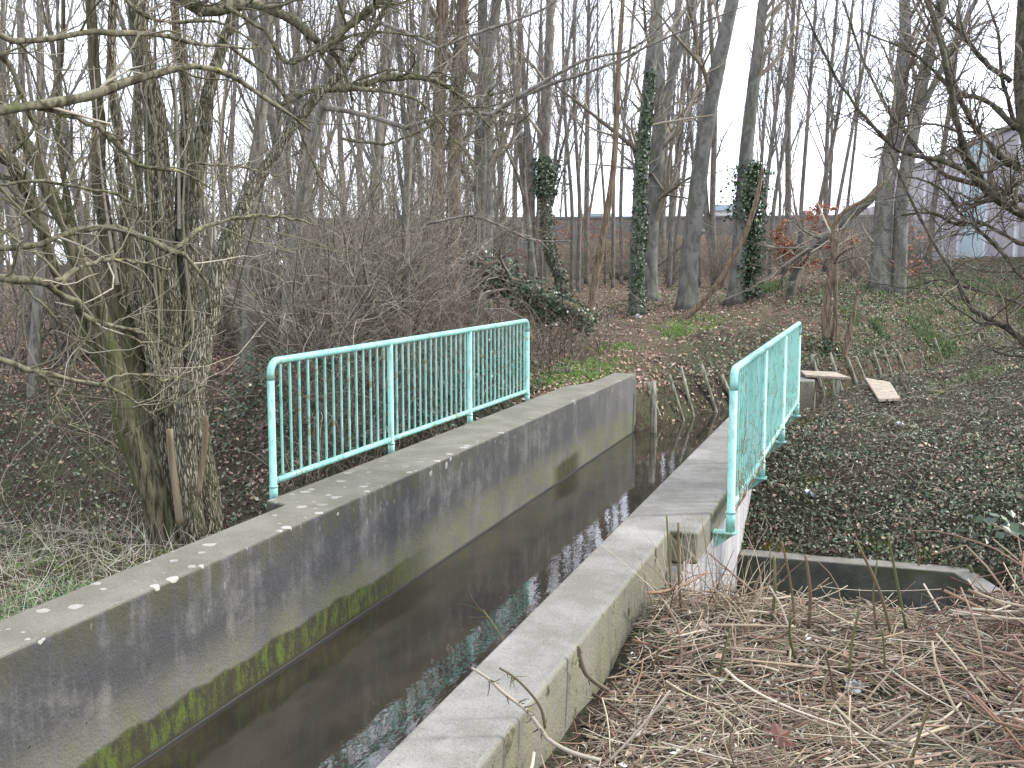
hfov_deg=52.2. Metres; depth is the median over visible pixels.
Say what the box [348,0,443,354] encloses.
bare tree
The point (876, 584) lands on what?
cut shoot
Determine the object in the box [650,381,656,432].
wooden stake
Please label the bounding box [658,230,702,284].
thicket shrub
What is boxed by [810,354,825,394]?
wooden stake
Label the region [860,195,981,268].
thicket shrub
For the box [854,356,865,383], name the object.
wooden stake
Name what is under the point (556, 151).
bare tree
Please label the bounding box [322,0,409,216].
bare tree
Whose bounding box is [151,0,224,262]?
bare tree
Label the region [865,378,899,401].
wooden plank
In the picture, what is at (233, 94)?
bare tree
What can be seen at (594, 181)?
bare tree
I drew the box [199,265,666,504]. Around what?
bramble tangle
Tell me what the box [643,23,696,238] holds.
bare tree
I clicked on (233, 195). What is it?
understorey shrub
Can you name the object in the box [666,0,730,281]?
bare tree
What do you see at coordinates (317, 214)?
thicket shrub
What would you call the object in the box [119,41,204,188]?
bare tree
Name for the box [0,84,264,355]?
thicket shrub
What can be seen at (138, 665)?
concrete canal
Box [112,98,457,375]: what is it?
thicket shrub
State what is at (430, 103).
bare tree
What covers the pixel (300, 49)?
bare tree
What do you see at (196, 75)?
bare tree
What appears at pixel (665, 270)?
thicket shrub
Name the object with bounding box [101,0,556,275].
arching tree
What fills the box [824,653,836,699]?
cut shoot
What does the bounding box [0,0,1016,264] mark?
sky
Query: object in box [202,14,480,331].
thicket shrub
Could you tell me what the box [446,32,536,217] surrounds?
bare tree
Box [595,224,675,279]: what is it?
thicket shrub
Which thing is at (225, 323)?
thicket shrub
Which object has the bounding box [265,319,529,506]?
railing
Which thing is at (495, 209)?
understorey shrub
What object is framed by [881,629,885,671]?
cut shoot
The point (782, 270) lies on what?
thicket shrub
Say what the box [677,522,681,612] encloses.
cut shoot
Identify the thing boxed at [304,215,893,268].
wall
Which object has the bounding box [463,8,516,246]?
bare tree
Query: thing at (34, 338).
bare tree
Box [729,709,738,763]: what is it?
cut shoot
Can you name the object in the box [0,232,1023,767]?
ground
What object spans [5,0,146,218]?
bare tree
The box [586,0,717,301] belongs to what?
bare tree
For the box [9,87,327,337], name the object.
thicket shrub
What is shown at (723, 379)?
wooden stake
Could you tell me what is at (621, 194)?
bare tree
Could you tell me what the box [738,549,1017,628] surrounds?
abutment wall
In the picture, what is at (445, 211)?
thicket shrub
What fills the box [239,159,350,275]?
understorey shrub
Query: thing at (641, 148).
bare tree
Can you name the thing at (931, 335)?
bank grass
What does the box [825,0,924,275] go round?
bare tree
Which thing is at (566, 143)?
bare tree
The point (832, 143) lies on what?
bare tree
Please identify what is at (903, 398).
ivy
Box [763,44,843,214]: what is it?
bare tree
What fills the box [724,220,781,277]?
thicket shrub
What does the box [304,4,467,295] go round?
bare tree
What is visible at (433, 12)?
bare tree
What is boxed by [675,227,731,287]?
thicket shrub
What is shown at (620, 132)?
bare tree
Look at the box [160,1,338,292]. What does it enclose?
bare tree
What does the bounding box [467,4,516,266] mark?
bare tree
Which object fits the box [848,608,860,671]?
cut shoot
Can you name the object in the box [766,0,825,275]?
bare tree
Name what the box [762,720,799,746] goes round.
fallen leaf
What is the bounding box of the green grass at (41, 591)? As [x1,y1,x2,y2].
[0,568,95,620]
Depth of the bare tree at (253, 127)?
54.98 m
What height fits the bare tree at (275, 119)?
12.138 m
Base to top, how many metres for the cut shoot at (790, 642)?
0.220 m
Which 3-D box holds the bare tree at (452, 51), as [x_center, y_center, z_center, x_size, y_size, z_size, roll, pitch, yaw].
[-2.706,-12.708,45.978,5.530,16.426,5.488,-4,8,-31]
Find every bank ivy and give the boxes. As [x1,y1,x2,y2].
[0,266,1023,537]
[703,256,1023,401]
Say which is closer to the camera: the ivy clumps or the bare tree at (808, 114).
the ivy clumps
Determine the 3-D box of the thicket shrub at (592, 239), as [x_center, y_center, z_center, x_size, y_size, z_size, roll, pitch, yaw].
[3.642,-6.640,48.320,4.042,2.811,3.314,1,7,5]
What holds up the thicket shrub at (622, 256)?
on the ground at (642, 404)
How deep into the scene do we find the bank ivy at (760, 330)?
14.29 m
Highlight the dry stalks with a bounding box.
[0,501,229,617]
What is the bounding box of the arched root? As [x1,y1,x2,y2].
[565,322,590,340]
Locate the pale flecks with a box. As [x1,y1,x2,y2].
[588,590,1023,766]
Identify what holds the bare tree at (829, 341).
on the ground at (642, 404)
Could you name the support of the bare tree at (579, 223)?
on the ground at (642, 404)
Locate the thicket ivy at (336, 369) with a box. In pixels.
[211,311,575,460]
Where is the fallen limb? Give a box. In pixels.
[657,229,705,266]
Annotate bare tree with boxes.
[0,0,42,367]
[0,0,52,255]
[0,0,69,333]
[0,0,70,301]
[0,0,131,396]
[0,0,155,269]
[0,0,159,330]
[0,1,47,341]
[5,0,133,330]
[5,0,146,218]
[9,47,128,278]
[16,13,91,213]
[49,0,185,291]
[50,1,216,173]
[76,0,279,357]
[81,0,223,164]
[81,74,131,207]
[83,0,198,269]
[107,1,251,328]
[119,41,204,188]
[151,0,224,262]
[157,0,288,232]
[160,0,249,276]
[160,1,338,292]
[166,56,220,204]
[167,7,285,260]
[209,0,318,384]
[215,0,345,321]
[220,0,352,289]
[227,2,346,292]
[229,33,326,226]
[236,5,296,238]
[240,0,315,231]
[253,0,382,243]
[258,0,323,299]
[273,1,331,186]
[274,0,470,338]
[280,0,415,268]
[291,74,333,277]
[304,0,474,309]
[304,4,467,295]
[305,2,405,280]
[318,0,420,263]
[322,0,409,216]
[335,0,428,218]
[346,49,374,189]
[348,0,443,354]
[354,0,564,276]
[364,0,569,287]
[369,0,455,245]
[371,18,477,219]
[376,0,489,319]
[387,0,551,314]
[387,15,471,175]
[389,2,435,180]
[392,1,490,171]
[412,0,503,320]
[427,0,606,322]
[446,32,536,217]
[453,0,573,299]
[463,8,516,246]
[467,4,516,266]
[471,0,592,267]
[472,19,532,236]
[493,33,565,257]
[496,0,540,278]
[504,0,572,285]
[515,0,648,283]
[516,0,596,289]
[516,0,715,317]
[519,0,623,291]
[527,0,644,254]
[534,2,583,216]
[537,85,590,216]
[552,0,611,284]
[555,27,623,239]
[571,39,641,215]
[577,0,642,288]
[578,0,640,283]
[579,42,645,175]
[582,0,674,283]
[582,69,641,194]
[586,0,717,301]
[587,0,712,314]
[616,0,738,311]
[634,44,715,215]
[639,0,708,287]
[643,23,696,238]
[651,113,720,207]
[657,0,708,267]
[665,0,737,286]
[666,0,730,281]
[670,0,756,270]
[682,19,753,152]
[699,0,1016,300]
[711,0,828,306]
[723,0,805,216]
[724,60,794,213]
[736,64,773,200]
[739,0,815,270]
[743,3,800,230]
[748,0,820,261]
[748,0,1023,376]
[749,0,865,268]
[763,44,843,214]
[765,79,810,214]
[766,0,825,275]
[769,0,864,215]
[792,129,930,357]
[797,0,883,263]
[805,0,884,254]
[819,0,891,268]
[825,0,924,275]
[840,266,858,358]
[925,0,980,263]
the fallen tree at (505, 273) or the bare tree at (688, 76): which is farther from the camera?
the bare tree at (688, 76)
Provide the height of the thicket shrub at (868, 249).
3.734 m
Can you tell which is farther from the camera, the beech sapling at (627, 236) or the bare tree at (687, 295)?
the beech sapling at (627, 236)
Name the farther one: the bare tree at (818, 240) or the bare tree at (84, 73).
the bare tree at (84, 73)
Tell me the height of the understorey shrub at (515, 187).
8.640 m
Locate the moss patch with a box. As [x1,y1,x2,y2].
[505,312,747,388]
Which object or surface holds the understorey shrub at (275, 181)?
on the ground at (642, 404)
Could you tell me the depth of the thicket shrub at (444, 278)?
18.27 m
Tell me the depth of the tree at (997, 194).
7.92 m
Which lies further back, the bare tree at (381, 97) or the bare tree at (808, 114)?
the bare tree at (808, 114)
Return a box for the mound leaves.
[745,327,1023,595]
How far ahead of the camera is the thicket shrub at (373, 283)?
16.07 m
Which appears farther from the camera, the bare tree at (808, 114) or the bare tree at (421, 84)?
the bare tree at (421, 84)
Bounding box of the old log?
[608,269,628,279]
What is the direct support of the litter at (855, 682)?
on the ground at (642, 404)
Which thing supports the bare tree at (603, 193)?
on the ground at (642, 404)
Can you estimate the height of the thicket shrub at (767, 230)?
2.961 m
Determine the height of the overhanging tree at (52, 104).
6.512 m
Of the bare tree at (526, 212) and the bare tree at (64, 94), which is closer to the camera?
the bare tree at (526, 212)
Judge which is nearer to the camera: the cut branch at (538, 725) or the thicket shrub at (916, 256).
the cut branch at (538, 725)
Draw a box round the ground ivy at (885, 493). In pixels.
[741,322,1023,595]
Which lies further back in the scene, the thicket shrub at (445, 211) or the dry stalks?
the thicket shrub at (445, 211)
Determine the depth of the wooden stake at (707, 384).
18.03 m
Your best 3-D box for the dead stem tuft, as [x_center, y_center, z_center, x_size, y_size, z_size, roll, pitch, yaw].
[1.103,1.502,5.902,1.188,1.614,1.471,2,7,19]
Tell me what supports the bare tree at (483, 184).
on the ground at (642, 404)
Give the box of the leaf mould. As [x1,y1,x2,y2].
[741,324,1023,591]
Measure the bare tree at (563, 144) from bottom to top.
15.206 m
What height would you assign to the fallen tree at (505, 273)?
3.487 m
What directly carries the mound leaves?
on the ground at (642, 404)
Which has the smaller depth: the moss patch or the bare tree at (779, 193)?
the moss patch
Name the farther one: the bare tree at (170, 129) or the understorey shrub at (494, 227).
the understorey shrub at (494, 227)
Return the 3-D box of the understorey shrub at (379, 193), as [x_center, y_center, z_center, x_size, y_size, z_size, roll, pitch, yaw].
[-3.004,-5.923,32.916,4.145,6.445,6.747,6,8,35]
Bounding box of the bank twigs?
[0,340,552,537]
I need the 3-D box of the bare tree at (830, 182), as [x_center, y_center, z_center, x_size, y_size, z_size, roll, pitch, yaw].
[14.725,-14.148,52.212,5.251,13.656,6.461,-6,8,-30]
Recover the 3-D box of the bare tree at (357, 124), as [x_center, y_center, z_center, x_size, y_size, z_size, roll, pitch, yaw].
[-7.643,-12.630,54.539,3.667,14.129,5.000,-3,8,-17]
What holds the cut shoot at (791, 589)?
on the cut brush
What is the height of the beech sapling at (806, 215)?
2.756 m
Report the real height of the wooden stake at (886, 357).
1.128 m
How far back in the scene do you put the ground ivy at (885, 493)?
10.04 m
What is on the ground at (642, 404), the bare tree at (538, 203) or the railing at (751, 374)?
the bare tree at (538, 203)
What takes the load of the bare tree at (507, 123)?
on the ground at (642, 404)
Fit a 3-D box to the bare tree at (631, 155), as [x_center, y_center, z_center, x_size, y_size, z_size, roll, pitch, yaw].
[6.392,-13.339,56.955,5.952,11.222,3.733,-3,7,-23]
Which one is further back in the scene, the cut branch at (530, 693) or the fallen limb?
the fallen limb
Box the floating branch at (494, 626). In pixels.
[464,590,503,641]
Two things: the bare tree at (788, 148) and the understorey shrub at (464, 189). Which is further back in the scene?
the bare tree at (788, 148)
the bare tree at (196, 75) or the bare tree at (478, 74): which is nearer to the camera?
the bare tree at (478, 74)
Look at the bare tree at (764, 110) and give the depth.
37.09 m
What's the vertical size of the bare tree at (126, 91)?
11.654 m
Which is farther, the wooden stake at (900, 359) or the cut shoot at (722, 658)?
the wooden stake at (900, 359)
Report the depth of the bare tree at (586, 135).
41.99 m
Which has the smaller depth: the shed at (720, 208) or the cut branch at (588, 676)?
the cut branch at (588, 676)
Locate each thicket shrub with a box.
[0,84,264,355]
[0,85,134,365]
[0,169,80,377]
[0,169,199,368]
[3,110,277,352]
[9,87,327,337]
[71,125,388,352]
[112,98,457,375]
[134,104,337,373]
[147,101,485,409]
[170,76,452,337]
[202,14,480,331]
[237,50,477,356]
[245,66,567,364]
[280,61,571,348]
[375,145,526,346]
[508,221,585,279]
[544,218,619,285]
[555,213,625,270]
[589,218,664,283]
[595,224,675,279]
[658,229,711,284]
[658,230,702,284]
[675,214,731,286]
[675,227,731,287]
[702,215,733,265]
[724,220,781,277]
[731,210,796,260]
[756,202,826,275]
[786,201,869,273]
[809,210,909,282]
[832,186,934,270]
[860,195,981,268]
[891,209,952,274]
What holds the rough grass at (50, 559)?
on the ground at (642, 404)
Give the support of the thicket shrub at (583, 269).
on the ground at (642, 404)
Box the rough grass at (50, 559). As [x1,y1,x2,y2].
[0,520,193,617]
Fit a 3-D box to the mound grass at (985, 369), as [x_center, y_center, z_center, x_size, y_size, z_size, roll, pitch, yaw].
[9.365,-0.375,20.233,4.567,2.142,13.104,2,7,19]
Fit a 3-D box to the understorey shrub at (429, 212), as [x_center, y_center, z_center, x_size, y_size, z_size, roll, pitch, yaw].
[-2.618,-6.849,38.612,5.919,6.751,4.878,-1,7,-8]
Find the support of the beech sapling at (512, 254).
on the ground at (642, 404)
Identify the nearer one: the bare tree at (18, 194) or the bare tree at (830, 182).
the bare tree at (18, 194)
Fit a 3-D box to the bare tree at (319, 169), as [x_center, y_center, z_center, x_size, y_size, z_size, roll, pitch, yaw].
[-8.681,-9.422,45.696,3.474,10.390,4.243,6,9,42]
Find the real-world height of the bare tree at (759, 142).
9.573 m
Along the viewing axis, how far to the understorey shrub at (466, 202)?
39.39 m
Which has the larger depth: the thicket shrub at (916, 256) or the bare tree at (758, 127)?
the bare tree at (758, 127)
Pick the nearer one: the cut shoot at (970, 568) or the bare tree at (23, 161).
the cut shoot at (970, 568)
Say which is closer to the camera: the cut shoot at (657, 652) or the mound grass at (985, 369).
the cut shoot at (657, 652)
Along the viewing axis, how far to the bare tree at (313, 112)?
38.32 m
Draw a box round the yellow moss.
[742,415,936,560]
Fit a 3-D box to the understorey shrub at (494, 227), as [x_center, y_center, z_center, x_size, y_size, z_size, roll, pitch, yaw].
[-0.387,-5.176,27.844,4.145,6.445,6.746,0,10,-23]
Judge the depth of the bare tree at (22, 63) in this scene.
22.41 m
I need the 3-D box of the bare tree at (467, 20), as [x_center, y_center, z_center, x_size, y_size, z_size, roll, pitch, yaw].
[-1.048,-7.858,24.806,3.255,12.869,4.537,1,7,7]
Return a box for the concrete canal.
[0,373,815,767]
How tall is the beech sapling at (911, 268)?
2.399 m
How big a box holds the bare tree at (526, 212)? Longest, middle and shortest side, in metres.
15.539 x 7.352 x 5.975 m
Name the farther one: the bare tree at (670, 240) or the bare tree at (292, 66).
the bare tree at (670, 240)
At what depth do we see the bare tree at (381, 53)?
22.44 m
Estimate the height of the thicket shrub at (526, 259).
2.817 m
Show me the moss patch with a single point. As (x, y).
(676, 330)
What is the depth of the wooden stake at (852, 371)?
21.36 m
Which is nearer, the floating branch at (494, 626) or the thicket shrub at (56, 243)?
the floating branch at (494, 626)
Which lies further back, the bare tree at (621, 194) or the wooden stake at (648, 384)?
the bare tree at (621, 194)
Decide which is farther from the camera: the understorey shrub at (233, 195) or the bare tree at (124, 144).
the bare tree at (124, 144)
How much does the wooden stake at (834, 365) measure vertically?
1.165 m
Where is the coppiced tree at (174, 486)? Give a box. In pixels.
[0,0,522,545]
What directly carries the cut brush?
on the ground at (642, 404)
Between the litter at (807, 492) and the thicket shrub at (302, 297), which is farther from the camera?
the thicket shrub at (302, 297)
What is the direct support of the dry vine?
attached to the railing at (751, 374)
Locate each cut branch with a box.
[471,667,599,761]
[499,667,546,728]
[575,646,609,691]
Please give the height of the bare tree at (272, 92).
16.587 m
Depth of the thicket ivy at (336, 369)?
13.86 m
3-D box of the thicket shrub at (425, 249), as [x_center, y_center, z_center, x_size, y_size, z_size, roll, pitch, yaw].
[-2.361,-2.498,17.117,4.655,4.814,5.674,5,8,35]
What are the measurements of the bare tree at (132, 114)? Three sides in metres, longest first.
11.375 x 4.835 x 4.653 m
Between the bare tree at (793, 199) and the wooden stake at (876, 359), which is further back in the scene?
the bare tree at (793, 199)
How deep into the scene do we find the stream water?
7.17 m
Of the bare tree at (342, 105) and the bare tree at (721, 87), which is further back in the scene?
the bare tree at (721, 87)
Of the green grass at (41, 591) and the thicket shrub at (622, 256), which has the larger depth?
the thicket shrub at (622, 256)
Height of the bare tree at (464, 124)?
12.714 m
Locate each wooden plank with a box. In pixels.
[801,370,850,379]
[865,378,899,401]
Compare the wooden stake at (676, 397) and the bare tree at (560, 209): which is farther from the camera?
the bare tree at (560, 209)
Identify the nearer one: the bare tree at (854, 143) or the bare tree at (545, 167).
the bare tree at (545, 167)
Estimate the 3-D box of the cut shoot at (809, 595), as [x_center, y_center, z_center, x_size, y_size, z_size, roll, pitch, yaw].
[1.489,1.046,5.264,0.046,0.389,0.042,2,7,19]
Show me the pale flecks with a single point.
(673, 752)
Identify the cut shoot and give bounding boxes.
[652,648,659,671]
[666,515,672,603]
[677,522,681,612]
[718,629,731,674]
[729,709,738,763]
[770,556,775,620]
[781,541,796,628]
[788,616,796,658]
[804,554,811,628]
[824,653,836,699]
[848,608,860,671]
[856,541,892,632]
[872,560,877,628]
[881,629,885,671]
[887,533,907,628]
[908,514,919,565]
[908,703,931,767]
[968,565,973,572]
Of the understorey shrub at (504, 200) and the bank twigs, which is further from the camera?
the understorey shrub at (504, 200)
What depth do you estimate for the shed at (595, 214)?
73.67 m
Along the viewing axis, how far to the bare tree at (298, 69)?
31.79 m
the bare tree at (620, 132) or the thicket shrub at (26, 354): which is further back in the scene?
the bare tree at (620, 132)
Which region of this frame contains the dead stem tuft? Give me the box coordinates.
[602,510,819,635]
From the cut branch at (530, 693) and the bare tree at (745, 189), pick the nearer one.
the cut branch at (530, 693)
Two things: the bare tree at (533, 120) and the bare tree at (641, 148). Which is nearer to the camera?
the bare tree at (641, 148)
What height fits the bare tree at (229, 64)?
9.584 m
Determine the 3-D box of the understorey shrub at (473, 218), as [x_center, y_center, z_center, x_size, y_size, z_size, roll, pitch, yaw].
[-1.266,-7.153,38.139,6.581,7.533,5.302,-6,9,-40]
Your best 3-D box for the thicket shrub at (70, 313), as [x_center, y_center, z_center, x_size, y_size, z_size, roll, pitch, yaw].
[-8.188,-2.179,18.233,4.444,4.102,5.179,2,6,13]
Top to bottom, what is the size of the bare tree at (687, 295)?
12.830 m
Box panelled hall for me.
[859,125,1023,263]
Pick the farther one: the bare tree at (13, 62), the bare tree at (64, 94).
the bare tree at (64, 94)
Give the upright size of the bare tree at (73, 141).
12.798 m
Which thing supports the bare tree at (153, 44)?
on the ground at (642, 404)
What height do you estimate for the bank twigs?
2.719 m
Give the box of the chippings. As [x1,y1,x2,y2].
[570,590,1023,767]
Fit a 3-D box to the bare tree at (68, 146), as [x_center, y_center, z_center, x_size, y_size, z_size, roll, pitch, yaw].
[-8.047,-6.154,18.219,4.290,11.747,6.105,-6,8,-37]
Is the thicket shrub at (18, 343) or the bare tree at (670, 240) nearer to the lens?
the thicket shrub at (18, 343)
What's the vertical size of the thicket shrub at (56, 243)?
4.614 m
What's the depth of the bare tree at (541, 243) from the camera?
38.98 m
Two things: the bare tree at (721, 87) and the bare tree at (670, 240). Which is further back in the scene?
the bare tree at (721, 87)
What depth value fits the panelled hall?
49.98 m
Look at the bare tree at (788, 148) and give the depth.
44.60 m
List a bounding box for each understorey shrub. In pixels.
[12,76,173,258]
[34,60,252,299]
[161,2,431,299]
[171,103,318,285]
[171,119,317,284]
[207,105,376,287]
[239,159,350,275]
[282,35,491,279]
[317,138,465,289]
[351,49,518,273]
[364,113,504,259]
[389,48,514,264]
[397,84,557,287]
[399,55,622,293]
[401,154,536,253]
[423,62,567,303]
[427,131,497,286]
[463,134,526,240]
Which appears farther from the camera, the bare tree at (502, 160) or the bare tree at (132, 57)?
the bare tree at (502, 160)
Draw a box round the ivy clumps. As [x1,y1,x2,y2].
[750,337,1022,568]
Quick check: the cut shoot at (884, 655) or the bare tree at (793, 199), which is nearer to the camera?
the cut shoot at (884, 655)
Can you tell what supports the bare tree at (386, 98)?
on the ground at (642, 404)
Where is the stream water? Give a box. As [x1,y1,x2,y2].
[138,393,839,767]
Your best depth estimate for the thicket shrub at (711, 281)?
40.11 m
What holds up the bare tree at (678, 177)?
on the ground at (642, 404)
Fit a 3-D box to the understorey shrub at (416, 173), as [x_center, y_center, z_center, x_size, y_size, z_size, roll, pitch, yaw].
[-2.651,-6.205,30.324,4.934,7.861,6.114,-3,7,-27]
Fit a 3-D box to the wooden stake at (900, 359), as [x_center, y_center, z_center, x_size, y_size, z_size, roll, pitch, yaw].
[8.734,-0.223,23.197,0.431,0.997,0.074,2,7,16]
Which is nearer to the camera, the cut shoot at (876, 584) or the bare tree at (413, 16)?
the cut shoot at (876, 584)
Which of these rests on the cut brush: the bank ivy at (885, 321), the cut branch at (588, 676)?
the cut branch at (588, 676)
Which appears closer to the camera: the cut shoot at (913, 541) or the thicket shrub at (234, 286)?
the cut shoot at (913, 541)
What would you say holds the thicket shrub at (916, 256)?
on the ground at (642, 404)
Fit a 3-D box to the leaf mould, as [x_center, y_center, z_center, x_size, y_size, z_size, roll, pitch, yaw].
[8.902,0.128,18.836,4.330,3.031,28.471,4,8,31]
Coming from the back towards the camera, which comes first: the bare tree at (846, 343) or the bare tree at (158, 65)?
the bare tree at (158, 65)
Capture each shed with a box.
[583,213,610,216]
[715,205,734,215]
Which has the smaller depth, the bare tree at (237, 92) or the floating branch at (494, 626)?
the floating branch at (494, 626)
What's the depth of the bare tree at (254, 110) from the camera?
34.57 m
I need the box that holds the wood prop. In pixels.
[831,379,839,402]
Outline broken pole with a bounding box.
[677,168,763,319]
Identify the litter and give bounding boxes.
[0,230,1023,534]
[805,489,814,496]
[845,680,862,692]
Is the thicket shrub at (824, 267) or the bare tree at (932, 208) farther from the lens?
the bare tree at (932, 208)
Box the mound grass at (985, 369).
[899,317,1023,389]
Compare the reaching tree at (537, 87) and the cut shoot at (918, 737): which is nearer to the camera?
the cut shoot at (918, 737)
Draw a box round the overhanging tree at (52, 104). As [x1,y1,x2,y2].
[0,0,436,564]
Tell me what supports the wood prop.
on the ground at (642, 404)
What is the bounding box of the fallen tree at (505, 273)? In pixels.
[433,188,600,349]
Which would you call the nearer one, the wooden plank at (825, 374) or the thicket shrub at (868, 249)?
the wooden plank at (825, 374)
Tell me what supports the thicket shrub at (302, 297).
on the ground at (642, 404)
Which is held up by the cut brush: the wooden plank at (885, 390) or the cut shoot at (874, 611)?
the cut shoot at (874, 611)
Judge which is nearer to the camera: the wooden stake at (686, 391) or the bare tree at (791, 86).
the wooden stake at (686, 391)
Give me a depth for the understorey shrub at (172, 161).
28.72 m
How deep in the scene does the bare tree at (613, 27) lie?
35.95 m
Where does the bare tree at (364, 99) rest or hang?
on the ground at (642, 404)
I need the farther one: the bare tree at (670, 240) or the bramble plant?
the bare tree at (670, 240)
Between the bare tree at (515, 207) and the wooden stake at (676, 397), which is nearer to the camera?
the wooden stake at (676, 397)
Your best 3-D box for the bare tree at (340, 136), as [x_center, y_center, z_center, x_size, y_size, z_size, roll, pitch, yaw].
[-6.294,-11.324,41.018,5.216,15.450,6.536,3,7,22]
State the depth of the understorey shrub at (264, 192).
39.74 m
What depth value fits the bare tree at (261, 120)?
15.76 m
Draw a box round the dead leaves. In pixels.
[578,596,996,767]
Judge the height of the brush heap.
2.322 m
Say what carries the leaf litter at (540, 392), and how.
on the ground at (642, 404)
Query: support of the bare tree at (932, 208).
on the ground at (642, 404)
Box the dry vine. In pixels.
[712,356,811,511]
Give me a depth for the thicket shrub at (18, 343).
17.21 m
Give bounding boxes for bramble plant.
[967,510,1023,543]
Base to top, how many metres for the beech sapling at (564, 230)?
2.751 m
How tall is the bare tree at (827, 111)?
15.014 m
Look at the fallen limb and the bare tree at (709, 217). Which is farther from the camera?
the bare tree at (709, 217)
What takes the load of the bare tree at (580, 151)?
on the ground at (642, 404)
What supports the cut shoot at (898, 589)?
on the cut brush
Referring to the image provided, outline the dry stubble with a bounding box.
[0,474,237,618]
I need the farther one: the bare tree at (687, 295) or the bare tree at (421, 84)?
the bare tree at (421, 84)
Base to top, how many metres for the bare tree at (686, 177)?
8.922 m
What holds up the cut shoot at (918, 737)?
in the cut brush
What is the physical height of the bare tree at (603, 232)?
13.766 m
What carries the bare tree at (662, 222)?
on the ground at (642, 404)
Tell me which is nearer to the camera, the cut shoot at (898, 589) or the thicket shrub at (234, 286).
the cut shoot at (898, 589)
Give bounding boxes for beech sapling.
[501,216,555,281]
[553,209,616,250]
[595,227,630,257]
[760,200,859,297]
[883,216,933,283]
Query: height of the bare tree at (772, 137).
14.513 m
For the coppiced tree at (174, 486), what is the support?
on the ground at (642, 404)
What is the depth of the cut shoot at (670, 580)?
5.74 m
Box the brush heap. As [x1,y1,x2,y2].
[895,522,1023,767]
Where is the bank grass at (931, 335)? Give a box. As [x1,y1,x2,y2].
[710,268,1023,365]
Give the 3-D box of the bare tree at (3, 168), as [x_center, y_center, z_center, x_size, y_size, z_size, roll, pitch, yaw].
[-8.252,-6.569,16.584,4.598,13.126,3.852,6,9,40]
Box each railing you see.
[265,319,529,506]
[712,321,801,548]
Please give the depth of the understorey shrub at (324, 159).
28.92 m
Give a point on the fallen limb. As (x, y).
(674, 251)
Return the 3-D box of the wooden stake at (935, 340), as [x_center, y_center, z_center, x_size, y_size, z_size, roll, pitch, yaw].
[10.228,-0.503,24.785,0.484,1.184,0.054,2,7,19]
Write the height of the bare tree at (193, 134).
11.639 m
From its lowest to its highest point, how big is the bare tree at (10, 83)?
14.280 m
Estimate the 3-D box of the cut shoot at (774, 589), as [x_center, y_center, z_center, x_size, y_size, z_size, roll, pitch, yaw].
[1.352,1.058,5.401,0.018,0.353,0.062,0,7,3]
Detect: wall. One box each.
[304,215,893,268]
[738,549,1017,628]
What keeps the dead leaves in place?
on the ground at (642, 404)
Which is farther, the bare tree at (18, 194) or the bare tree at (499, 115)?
the bare tree at (499, 115)
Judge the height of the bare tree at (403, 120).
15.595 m
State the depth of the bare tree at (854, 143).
40.05 m
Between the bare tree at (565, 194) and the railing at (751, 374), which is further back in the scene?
the bare tree at (565, 194)
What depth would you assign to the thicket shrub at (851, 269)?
31.11 m
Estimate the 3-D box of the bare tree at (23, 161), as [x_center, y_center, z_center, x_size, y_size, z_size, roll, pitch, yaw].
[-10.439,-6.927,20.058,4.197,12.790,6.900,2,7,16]
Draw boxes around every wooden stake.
[646,382,660,415]
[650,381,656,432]
[668,374,684,420]
[680,367,694,416]
[700,364,717,411]
[720,374,729,396]
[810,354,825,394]
[828,352,842,390]
[846,357,858,384]
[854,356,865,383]
[872,349,881,377]
[882,347,892,372]
[896,352,905,372]
[934,338,943,362]
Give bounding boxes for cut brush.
[529,533,1023,767]
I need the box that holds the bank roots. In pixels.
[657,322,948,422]
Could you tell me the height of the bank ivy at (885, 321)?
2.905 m
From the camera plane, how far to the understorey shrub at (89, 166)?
34.02 m
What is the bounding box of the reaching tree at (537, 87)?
[278,0,746,387]
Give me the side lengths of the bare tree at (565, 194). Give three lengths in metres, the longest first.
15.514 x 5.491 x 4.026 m
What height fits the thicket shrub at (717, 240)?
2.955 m

